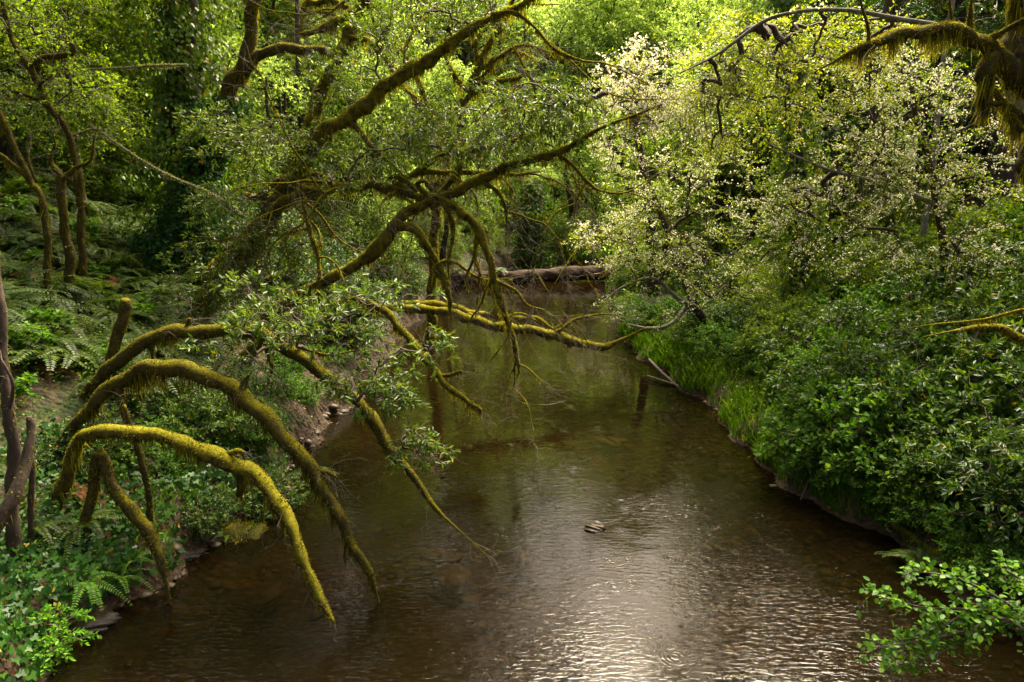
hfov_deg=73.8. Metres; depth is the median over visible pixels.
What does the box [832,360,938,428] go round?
broadleaf bush
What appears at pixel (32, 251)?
thimbleberry
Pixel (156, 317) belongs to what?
sword fern
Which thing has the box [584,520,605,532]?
rock
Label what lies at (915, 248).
thicket shrub
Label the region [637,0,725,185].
willow tree
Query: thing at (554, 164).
willow tree
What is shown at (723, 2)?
willow tree
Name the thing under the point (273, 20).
alder tree
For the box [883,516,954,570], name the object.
bank log
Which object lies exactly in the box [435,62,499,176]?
willow tree
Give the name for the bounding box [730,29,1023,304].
blossom tree
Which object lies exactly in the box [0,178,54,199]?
sword fern
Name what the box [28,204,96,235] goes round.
sword fern
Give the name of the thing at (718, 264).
thicket shrub
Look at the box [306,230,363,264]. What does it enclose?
thicket shrub
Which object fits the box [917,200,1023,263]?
thicket shrub
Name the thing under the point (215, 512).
laurel bush
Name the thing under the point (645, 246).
willow tree
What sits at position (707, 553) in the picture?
creek water
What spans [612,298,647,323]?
leafy herb
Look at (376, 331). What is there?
leafy herb
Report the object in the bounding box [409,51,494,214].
willow tree
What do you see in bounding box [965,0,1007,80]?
maple tree
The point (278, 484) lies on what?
laurel bush
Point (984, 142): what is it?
thicket shrub
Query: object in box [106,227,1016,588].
grass
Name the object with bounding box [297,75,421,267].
willow tree
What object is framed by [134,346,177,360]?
sword fern
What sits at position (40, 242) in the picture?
sword fern
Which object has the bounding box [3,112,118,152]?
leafy herb
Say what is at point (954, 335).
leafy herb
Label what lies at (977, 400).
laurel bush
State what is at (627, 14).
willow tree
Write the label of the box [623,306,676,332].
leafy herb
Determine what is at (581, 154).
willow tree
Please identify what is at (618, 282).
leafy herb
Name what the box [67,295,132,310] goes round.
sword fern
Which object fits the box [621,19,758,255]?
alder tree
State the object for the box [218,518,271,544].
rock
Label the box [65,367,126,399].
sword fern
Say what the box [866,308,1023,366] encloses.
mossy branch tree
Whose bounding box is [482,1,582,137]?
willow tree
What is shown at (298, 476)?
sword fern
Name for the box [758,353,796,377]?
leafy herb
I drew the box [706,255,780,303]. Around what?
thicket shrub
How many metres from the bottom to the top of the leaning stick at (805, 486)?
1.333 m
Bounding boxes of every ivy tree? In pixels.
[101,0,263,270]
[750,0,847,315]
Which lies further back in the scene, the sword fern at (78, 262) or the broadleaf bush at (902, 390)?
the sword fern at (78, 262)
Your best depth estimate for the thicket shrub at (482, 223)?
52.89 m
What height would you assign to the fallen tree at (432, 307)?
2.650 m
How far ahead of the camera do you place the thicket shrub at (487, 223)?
52.92 m
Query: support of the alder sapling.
on the ground at (54, 396)
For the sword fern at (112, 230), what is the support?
on the ground at (54, 396)
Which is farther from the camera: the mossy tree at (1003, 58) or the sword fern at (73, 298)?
the sword fern at (73, 298)
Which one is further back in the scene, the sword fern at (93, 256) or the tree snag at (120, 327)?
the sword fern at (93, 256)
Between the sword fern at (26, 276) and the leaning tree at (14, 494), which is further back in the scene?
the sword fern at (26, 276)
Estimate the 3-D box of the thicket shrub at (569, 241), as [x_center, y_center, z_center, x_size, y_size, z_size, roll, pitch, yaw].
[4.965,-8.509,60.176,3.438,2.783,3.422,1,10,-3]
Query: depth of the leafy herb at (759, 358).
18.96 m
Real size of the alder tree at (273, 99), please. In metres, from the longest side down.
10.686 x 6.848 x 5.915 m
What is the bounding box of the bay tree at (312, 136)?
[150,0,759,375]
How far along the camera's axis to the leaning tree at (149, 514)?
10.57 m
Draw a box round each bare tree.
[279,0,322,214]
[839,0,938,276]
[868,0,969,263]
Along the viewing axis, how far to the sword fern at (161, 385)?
13.07 m
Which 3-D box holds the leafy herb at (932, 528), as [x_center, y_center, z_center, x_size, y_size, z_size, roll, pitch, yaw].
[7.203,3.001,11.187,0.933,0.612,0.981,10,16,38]
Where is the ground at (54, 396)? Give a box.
[0,2,1023,681]
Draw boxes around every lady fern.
[31,560,130,612]
[95,568,154,592]
[110,547,165,577]
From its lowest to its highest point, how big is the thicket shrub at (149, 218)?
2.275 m
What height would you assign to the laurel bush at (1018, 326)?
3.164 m
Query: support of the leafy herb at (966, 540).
on the ground at (54, 396)
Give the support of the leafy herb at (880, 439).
on the ground at (54, 396)
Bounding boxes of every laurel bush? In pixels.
[20,418,102,477]
[59,405,145,470]
[108,352,196,412]
[151,382,242,443]
[181,481,251,542]
[211,382,285,447]
[229,463,309,522]
[751,307,851,377]
[772,341,886,413]
[791,295,921,364]
[801,334,976,433]
[805,399,875,453]
[838,415,940,491]
[843,300,973,367]
[859,348,1020,450]
[877,428,989,522]
[878,238,1023,321]
[883,411,1023,528]
[888,273,1023,374]
[896,332,1023,453]
[903,400,1023,538]
[921,215,1023,319]
[931,422,1023,563]
[956,266,1023,366]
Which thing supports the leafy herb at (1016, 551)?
on the ground at (54, 396)
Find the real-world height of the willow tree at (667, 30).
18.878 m
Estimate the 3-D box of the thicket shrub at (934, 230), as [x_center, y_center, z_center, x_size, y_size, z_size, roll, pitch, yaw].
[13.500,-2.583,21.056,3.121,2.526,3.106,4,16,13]
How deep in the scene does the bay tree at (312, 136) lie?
16.19 m
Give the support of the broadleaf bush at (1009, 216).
on the ground at (54, 396)
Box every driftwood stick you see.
[646,375,678,385]
[648,359,679,387]
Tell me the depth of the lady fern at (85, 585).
9.46 m
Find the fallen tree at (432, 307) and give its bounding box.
[278,300,670,359]
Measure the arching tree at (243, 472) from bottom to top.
2.697 m
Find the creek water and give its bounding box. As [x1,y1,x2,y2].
[45,261,1023,681]
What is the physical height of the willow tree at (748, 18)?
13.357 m
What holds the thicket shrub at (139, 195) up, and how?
on the ground at (54, 396)
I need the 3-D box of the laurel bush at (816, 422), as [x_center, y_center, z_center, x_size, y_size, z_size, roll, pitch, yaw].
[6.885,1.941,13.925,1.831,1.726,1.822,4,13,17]
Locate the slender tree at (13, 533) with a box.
[0,258,22,560]
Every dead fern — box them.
[6,272,36,277]
[32,350,76,382]
[49,481,106,508]
[95,274,136,293]
[161,398,188,403]
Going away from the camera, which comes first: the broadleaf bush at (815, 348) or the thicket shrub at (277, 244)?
the broadleaf bush at (815, 348)
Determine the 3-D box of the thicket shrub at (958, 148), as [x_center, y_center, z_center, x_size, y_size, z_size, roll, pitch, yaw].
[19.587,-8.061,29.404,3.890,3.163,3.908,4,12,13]
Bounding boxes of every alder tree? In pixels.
[0,0,34,168]
[0,0,49,147]
[0,0,150,218]
[0,29,33,71]
[0,53,26,105]
[24,4,126,70]
[35,0,204,167]
[40,0,162,158]
[54,16,161,165]
[79,1,227,207]
[141,0,251,184]
[205,0,331,172]
[241,0,340,174]
[255,34,345,196]
[276,0,436,187]
[278,0,373,127]
[397,71,510,265]
[601,0,696,64]
[603,95,695,240]
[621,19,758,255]
[646,52,781,257]
[663,67,751,237]
[752,86,780,195]
[864,0,1005,204]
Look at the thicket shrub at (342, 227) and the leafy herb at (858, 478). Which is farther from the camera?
the thicket shrub at (342, 227)
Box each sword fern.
[0,163,50,180]
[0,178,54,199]
[0,183,36,201]
[0,193,75,219]
[0,195,57,212]
[0,201,34,214]
[0,208,54,229]
[0,209,34,245]
[0,220,58,248]
[0,231,77,276]
[0,232,76,263]
[0,233,75,249]
[0,251,35,276]
[0,253,27,268]
[0,257,42,271]
[0,262,32,274]
[1,222,76,242]
[1,233,105,261]
[1,261,59,274]
[1,262,58,291]
[1,513,90,555]
[2,264,100,332]
[2,271,104,296]
[2,279,60,307]
[3,191,45,214]
[3,286,52,328]
[5,249,76,266]
[5,285,78,324]
[7,173,54,198]
[7,202,73,226]
[7,299,71,317]
[8,307,87,350]
[8,323,72,347]
[8,341,97,371]
[9,310,109,339]
[10,337,104,368]
[12,170,55,194]
[13,301,91,336]
[13,337,93,354]
[14,243,71,306]
[16,281,97,317]
[18,327,104,366]
[22,276,97,294]
[26,176,92,192]
[26,214,70,225]
[26,508,151,559]
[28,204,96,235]
[33,286,106,301]
[40,232,115,250]
[41,179,102,192]
[42,244,113,273]
[45,181,74,200]
[48,200,132,214]
[49,196,112,226]
[51,244,154,270]
[51,256,132,271]
[51,259,90,271]
[51,275,128,297]
[52,240,109,280]
[53,320,101,345]
[53,338,126,371]
[64,356,175,405]
[65,298,158,335]
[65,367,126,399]
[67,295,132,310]
[69,205,130,216]
[70,340,101,363]
[76,236,134,252]
[76,294,174,312]
[76,354,174,396]
[77,252,168,275]
[79,336,156,376]
[81,272,115,287]
[84,310,167,336]
[84,331,138,345]
[87,237,122,246]
[88,226,131,235]
[88,233,132,240]
[90,215,136,230]
[90,288,133,307]
[93,225,137,236]
[93,253,137,295]
[94,266,157,277]
[95,192,139,211]
[95,255,148,276]
[95,330,145,345]
[97,242,150,263]
[98,198,140,209]
[99,323,189,358]
[101,275,175,304]
[107,204,146,219]
[107,219,147,241]
[110,218,145,233]
[110,275,182,291]
[116,299,208,320]
[117,226,141,242]
[118,247,153,272]
[121,287,199,312]
[122,209,153,230]
[133,275,199,299]
[133,321,191,349]
[134,300,184,325]
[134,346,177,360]
[137,363,221,411]
[138,264,171,275]
[139,279,200,302]
[143,271,195,285]
[145,306,204,326]
[146,298,184,322]
[162,265,199,290]
[163,300,207,319]
[163,314,227,354]
[165,380,217,396]
[168,356,223,390]
[290,466,338,485]
[485,267,507,275]
[875,545,953,590]
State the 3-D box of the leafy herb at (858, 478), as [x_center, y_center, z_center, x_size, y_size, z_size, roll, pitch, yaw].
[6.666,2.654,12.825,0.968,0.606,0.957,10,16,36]
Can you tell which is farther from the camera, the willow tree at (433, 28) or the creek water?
the willow tree at (433, 28)
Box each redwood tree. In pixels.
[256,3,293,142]
[749,2,778,199]
[764,1,854,210]
[806,0,963,251]
[892,0,1005,193]
[916,0,1019,210]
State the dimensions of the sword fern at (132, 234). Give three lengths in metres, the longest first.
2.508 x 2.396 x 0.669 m
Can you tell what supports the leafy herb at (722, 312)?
on the ground at (54, 396)
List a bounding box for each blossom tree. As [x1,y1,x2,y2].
[560,199,646,282]
[570,31,723,296]
[577,0,1023,197]
[585,128,813,331]
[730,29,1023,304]
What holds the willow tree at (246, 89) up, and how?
on the ground at (54, 396)
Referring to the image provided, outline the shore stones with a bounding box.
[29,389,815,677]
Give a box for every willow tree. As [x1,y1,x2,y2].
[200,0,279,181]
[200,24,316,219]
[222,0,294,156]
[237,0,293,148]
[258,14,413,241]
[259,0,327,179]
[288,39,427,267]
[289,0,432,208]
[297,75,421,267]
[300,0,434,261]
[368,43,435,203]
[387,0,459,111]
[388,0,504,89]
[390,0,465,122]
[407,63,500,216]
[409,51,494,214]
[429,0,497,84]
[434,65,471,132]
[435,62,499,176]
[452,1,562,145]
[471,0,580,169]
[478,0,515,75]
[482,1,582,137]
[483,109,563,239]
[484,36,571,200]
[487,146,523,232]
[497,157,558,218]
[498,111,588,232]
[506,164,567,247]
[509,0,648,179]
[511,61,590,200]
[516,77,597,207]
[521,160,568,248]
[528,29,617,182]
[546,101,623,250]
[551,0,666,202]
[555,150,615,243]
[565,0,662,171]
[589,12,667,161]
[596,54,664,201]
[603,55,742,271]
[604,184,630,238]
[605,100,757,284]
[611,0,706,126]
[616,0,687,129]
[617,0,746,190]
[627,36,664,181]
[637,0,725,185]
[644,16,690,141]
[650,15,783,261]
[658,34,761,138]
[668,40,775,232]
[673,9,700,36]
[682,0,751,31]
[697,0,844,242]
[707,0,821,167]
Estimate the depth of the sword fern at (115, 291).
17.46 m
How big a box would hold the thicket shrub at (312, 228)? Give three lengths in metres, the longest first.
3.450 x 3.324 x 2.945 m
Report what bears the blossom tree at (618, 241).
on the ground at (54, 396)
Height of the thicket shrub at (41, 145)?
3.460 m
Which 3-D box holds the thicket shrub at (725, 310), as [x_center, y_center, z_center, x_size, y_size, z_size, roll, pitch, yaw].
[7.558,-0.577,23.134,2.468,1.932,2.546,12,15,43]
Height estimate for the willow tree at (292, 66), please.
13.150 m
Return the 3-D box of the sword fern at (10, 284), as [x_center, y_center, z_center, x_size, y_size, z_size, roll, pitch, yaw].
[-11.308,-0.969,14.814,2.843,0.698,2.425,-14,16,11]
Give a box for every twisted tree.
[0,0,156,281]
[0,96,69,304]
[30,98,131,305]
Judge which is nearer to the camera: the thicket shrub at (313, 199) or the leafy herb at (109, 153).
the leafy herb at (109, 153)
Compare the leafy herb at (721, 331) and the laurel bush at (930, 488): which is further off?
the leafy herb at (721, 331)
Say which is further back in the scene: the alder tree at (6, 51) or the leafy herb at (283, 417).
the alder tree at (6, 51)
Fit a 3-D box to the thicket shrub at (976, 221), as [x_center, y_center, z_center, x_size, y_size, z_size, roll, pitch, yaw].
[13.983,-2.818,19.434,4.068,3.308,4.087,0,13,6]
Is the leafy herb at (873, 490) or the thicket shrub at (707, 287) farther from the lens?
the thicket shrub at (707, 287)
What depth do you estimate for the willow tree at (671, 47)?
70.98 m
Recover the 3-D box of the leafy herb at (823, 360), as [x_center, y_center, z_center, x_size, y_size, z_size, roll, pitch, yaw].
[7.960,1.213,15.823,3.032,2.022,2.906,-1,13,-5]
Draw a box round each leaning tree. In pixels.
[0,395,41,533]
[78,448,170,603]
[102,390,154,523]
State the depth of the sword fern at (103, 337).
14.94 m
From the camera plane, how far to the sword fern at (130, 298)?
16.53 m
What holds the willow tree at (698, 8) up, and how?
on the ground at (54, 396)
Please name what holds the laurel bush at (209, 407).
on the ground at (54, 396)
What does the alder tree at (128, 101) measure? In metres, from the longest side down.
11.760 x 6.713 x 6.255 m
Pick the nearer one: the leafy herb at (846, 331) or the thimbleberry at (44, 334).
the thimbleberry at (44, 334)
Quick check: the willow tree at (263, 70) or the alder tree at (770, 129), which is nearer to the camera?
the willow tree at (263, 70)
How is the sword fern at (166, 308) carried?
on the ground at (54, 396)
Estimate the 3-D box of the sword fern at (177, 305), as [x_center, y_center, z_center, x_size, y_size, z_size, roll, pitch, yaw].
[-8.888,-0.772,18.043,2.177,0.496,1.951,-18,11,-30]
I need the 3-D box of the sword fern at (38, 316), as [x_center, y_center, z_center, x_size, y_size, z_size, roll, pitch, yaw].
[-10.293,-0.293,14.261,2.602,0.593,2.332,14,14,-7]
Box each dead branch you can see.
[88,61,198,90]
[89,123,244,218]
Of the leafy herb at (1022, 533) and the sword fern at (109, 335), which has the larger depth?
the sword fern at (109, 335)
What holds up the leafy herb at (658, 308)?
on the ground at (54, 396)
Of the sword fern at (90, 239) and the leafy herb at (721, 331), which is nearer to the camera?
the sword fern at (90, 239)
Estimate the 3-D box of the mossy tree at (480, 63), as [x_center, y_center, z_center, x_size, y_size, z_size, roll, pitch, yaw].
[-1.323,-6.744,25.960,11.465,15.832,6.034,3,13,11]
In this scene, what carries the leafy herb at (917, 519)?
on the ground at (54, 396)
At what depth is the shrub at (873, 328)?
15.97 m
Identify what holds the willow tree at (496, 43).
on the ground at (54, 396)
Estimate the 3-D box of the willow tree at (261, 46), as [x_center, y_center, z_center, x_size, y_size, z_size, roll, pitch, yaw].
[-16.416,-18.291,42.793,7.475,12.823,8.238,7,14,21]
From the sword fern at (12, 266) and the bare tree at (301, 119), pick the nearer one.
the sword fern at (12, 266)
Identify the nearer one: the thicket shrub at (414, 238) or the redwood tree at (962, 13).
the redwood tree at (962, 13)
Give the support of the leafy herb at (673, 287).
on the ground at (54, 396)
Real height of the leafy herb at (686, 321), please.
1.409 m
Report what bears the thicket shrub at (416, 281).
on the ground at (54, 396)
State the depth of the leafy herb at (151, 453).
11.83 m
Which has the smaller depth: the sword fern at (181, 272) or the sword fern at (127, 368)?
the sword fern at (127, 368)
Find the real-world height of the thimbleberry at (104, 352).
0.595 m
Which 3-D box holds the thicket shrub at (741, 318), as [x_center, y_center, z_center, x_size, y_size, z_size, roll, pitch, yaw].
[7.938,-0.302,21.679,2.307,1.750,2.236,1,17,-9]
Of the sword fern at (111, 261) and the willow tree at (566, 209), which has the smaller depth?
the sword fern at (111, 261)
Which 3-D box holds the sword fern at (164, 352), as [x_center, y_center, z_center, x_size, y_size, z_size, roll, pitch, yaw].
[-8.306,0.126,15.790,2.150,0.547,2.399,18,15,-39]
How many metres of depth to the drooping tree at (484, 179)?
16.00 m
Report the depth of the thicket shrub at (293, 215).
24.83 m
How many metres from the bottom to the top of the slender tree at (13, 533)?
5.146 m
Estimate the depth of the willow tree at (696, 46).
65.50 m
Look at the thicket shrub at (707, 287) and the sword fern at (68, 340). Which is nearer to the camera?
the sword fern at (68, 340)
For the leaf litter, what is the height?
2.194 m
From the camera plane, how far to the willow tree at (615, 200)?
64.43 m
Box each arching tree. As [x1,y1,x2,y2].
[47,348,379,604]
[50,423,338,641]
[56,266,505,567]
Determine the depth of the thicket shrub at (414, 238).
39.23 m
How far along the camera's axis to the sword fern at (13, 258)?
16.63 m
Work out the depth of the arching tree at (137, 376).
10.38 m
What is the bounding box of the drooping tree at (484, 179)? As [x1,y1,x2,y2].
[175,17,714,477]
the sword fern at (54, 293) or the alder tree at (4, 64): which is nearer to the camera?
the sword fern at (54, 293)
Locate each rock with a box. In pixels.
[69,612,121,640]
[183,548,207,561]
[201,531,223,544]
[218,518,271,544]
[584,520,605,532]
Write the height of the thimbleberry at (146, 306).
0.743 m
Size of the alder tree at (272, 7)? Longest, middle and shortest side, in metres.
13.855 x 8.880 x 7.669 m
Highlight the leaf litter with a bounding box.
[0,311,1023,681]
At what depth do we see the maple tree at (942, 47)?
40.51 m
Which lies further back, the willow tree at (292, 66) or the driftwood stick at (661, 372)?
the willow tree at (292, 66)
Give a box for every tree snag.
[25,416,36,543]
[105,298,131,377]
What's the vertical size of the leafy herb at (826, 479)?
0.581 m
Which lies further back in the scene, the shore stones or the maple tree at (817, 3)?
the maple tree at (817, 3)
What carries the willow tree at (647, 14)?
on the ground at (54, 396)
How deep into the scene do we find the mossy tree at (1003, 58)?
10.90 m
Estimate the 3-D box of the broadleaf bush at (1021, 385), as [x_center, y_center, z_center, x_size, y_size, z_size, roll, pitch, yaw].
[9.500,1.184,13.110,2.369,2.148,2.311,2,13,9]
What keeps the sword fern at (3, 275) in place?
on the ground at (54, 396)
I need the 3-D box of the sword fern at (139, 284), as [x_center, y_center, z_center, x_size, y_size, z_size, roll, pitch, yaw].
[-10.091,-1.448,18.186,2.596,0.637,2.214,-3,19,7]
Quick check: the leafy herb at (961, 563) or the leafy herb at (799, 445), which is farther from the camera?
the leafy herb at (799, 445)
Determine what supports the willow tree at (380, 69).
on the ground at (54, 396)
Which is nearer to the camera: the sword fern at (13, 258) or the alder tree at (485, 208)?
the sword fern at (13, 258)
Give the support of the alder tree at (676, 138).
on the ground at (54, 396)
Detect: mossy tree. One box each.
[119,0,356,286]
[329,0,620,344]
[777,0,1023,191]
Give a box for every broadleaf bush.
[768,326,869,399]
[807,345,882,411]
[809,276,906,328]
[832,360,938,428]
[863,384,914,437]
[874,353,979,396]
[896,383,1015,455]
[936,276,1019,320]
[945,343,1023,417]
[960,416,1021,465]
[969,201,1023,271]
[988,344,1020,389]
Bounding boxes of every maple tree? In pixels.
[0,0,62,170]
[0,0,94,112]
[21,11,121,108]
[101,0,221,139]
[414,0,538,218]
[746,0,937,253]
[770,0,928,225]
[807,0,942,212]
[851,2,966,174]
[915,3,995,123]
[959,0,1005,127]
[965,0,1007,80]
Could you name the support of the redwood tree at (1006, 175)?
on the ground at (54, 396)
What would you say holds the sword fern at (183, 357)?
on the ground at (54, 396)
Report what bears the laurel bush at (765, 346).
on the ground at (54, 396)
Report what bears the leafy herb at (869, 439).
on the ground at (54, 396)
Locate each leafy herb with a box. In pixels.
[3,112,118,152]
[9,602,101,681]
[12,118,120,169]
[69,139,159,193]
[79,135,144,181]
[90,416,173,471]
[95,163,159,210]
[109,150,159,207]
[150,450,200,475]
[158,399,236,438]
[210,416,278,455]
[234,362,303,400]
[244,396,292,431]
[261,354,306,374]
[274,344,317,371]
[275,375,313,399]
[280,365,301,386]
[290,377,324,409]
[320,343,352,365]
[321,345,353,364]
[341,318,380,345]
[610,276,637,288]
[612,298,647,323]
[614,294,645,307]
[622,295,675,323]
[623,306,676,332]
[642,301,681,324]
[659,278,681,290]
[660,296,687,313]
[673,285,694,300]
[674,311,703,337]
[681,322,740,359]
[690,308,735,333]
[695,306,746,328]
[696,313,760,346]
[702,322,740,340]
[706,319,746,354]
[721,332,785,367]
[725,328,767,355]
[731,300,771,318]
[732,340,777,366]
[741,355,775,378]
[748,373,966,495]
[755,347,808,371]
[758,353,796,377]
[761,406,825,439]
[762,335,876,402]
[764,364,887,439]
[773,452,822,480]
[779,367,945,468]
[782,350,878,402]
[791,428,878,479]
[802,456,843,477]
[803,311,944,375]
[804,424,877,489]
[805,377,965,498]
[808,441,880,494]
[812,319,900,357]
[815,336,933,398]
[815,467,865,489]
[835,468,885,494]
[851,478,890,511]
[853,435,990,510]
[855,374,1012,488]
[862,477,927,531]
[870,304,930,341]
[885,477,973,527]
[889,325,1023,390]
[889,492,971,529]
[907,311,1018,371]
[908,264,1014,313]
[918,366,1023,428]
[922,502,979,548]
[929,448,1023,535]
[931,505,1023,567]
[936,538,1007,590]
[938,525,1009,579]
[970,539,1023,598]
[974,539,1023,593]
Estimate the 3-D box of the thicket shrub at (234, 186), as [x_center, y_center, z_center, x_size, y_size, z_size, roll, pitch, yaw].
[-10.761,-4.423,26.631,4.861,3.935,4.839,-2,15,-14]
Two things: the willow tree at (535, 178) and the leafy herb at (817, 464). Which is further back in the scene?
the willow tree at (535, 178)
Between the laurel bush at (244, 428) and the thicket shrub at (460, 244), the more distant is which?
the thicket shrub at (460, 244)
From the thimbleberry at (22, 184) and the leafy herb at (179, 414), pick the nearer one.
the leafy herb at (179, 414)
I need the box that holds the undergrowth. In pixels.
[0,62,1023,590]
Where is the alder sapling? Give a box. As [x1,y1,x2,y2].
[855,549,1023,681]
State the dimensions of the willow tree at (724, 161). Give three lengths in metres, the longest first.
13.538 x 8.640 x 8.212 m
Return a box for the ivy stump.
[499,184,558,267]
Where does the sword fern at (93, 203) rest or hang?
on the ground at (54, 396)
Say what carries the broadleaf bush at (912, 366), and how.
on the ground at (54, 396)
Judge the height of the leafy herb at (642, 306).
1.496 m
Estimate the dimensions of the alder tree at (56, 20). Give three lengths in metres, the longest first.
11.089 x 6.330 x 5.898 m
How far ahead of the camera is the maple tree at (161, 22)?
29.77 m
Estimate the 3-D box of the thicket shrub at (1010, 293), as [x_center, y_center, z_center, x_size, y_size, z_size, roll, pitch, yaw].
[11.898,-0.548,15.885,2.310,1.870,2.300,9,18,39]
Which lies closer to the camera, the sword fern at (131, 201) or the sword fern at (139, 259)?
the sword fern at (139, 259)
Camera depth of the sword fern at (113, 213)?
23.67 m
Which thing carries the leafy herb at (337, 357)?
on the ground at (54, 396)
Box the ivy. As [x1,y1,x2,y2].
[0,386,297,681]
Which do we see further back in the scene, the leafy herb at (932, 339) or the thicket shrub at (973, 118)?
the thicket shrub at (973, 118)
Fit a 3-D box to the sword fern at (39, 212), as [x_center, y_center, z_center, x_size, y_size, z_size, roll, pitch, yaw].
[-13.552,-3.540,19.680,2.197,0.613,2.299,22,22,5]
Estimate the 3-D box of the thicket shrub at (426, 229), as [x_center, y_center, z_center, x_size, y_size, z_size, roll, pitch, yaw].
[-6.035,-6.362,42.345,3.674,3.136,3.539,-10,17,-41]
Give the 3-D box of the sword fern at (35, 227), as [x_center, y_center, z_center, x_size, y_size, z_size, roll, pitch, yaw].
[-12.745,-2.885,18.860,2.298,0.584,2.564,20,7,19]
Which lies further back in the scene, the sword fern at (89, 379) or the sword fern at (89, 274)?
the sword fern at (89, 274)
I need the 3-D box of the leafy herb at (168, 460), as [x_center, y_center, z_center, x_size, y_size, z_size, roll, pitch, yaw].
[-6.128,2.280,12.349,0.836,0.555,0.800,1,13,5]
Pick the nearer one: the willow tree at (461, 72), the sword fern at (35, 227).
the sword fern at (35, 227)
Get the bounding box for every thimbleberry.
[0,194,29,212]
[0,371,39,399]
[4,175,48,194]
[8,320,53,355]
[15,305,74,335]
[25,246,51,266]
[68,216,99,236]
[87,262,110,278]
[90,343,123,364]
[111,294,156,323]
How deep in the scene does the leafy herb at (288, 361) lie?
18.11 m
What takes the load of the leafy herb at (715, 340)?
on the ground at (54, 396)
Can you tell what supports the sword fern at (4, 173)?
on the ground at (54, 396)
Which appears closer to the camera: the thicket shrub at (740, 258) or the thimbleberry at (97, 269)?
the thimbleberry at (97, 269)
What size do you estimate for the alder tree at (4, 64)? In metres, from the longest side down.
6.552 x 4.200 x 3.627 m
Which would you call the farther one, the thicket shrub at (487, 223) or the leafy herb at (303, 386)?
the thicket shrub at (487, 223)
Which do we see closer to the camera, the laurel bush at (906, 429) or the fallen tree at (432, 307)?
the laurel bush at (906, 429)
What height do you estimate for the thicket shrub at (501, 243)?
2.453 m
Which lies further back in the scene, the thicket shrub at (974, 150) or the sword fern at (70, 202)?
the thicket shrub at (974, 150)
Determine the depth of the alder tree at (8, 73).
26.71 m
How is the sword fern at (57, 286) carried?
on the ground at (54, 396)
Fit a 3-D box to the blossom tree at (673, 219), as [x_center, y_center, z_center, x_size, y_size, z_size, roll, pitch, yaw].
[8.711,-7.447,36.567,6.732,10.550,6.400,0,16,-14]
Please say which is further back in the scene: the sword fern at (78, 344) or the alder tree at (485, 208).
the alder tree at (485, 208)
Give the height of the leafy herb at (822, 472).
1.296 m
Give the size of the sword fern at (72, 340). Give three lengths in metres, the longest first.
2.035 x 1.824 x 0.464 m
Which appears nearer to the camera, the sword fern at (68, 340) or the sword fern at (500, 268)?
the sword fern at (68, 340)
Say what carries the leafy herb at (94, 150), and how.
on the ground at (54, 396)
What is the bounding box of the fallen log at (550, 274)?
[450,263,632,285]
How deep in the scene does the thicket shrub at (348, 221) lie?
32.96 m
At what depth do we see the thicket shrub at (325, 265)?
21.43 m
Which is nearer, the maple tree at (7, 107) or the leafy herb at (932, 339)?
the leafy herb at (932, 339)
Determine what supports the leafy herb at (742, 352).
on the ground at (54, 396)
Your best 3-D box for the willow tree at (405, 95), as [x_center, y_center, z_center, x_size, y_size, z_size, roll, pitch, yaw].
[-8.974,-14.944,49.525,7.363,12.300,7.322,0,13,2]
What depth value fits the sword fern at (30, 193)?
20.06 m
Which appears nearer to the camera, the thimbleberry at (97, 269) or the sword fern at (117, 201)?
the thimbleberry at (97, 269)
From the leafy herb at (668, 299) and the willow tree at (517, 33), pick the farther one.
the willow tree at (517, 33)
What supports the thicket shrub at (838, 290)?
on the ground at (54, 396)
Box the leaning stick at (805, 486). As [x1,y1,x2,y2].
[800,462,816,499]
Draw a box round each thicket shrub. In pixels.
[0,94,107,191]
[0,127,104,195]
[3,132,70,171]
[41,147,125,208]
[53,143,146,211]
[126,164,156,209]
[129,204,165,231]
[138,198,285,303]
[218,173,254,217]
[221,177,295,229]
[227,208,302,278]
[231,215,330,294]
[238,205,326,283]
[260,250,399,361]
[271,239,364,290]
[279,265,361,335]
[284,213,325,257]
[289,205,373,272]
[289,206,329,236]
[297,183,336,219]
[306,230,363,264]
[316,200,372,244]
[330,209,382,274]
[340,269,386,305]
[365,243,427,299]
[388,222,424,260]
[389,211,427,249]
[410,208,463,251]
[410,217,443,253]
[421,222,472,265]
[431,209,467,231]
[459,200,501,235]
[461,233,495,257]
[462,205,505,239]
[487,227,510,252]
[552,232,580,247]
[656,292,738,344]
[675,262,737,302]
[684,266,745,308]
[687,258,743,285]
[695,282,734,307]
[704,295,763,334]
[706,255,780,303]
[720,237,787,286]
[720,246,761,271]
[722,265,820,317]
[724,305,784,340]
[730,294,832,371]
[747,276,836,323]
[758,351,832,404]
[759,295,845,352]
[808,188,886,250]
[808,294,888,335]
[810,242,868,297]
[811,271,852,303]
[812,242,851,272]
[825,220,952,308]
[826,175,956,268]
[827,163,920,225]
[854,166,960,241]
[872,297,935,330]
[885,223,954,288]
[887,248,992,301]
[901,216,964,265]
[905,288,957,325]
[913,117,989,175]
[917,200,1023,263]
[919,116,989,186]
[922,185,1023,267]
[926,192,1023,263]
[944,108,994,183]
[955,110,993,167]
[974,224,1023,274]
[993,278,1022,302]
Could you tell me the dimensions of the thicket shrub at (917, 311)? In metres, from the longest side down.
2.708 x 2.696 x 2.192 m
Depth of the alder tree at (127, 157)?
24.06 m
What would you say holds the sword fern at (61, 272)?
on the ground at (54, 396)
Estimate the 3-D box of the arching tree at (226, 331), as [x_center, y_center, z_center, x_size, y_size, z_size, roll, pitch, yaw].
[-4.318,1.404,11.591,9.024,5.316,2.402,3,13,13]

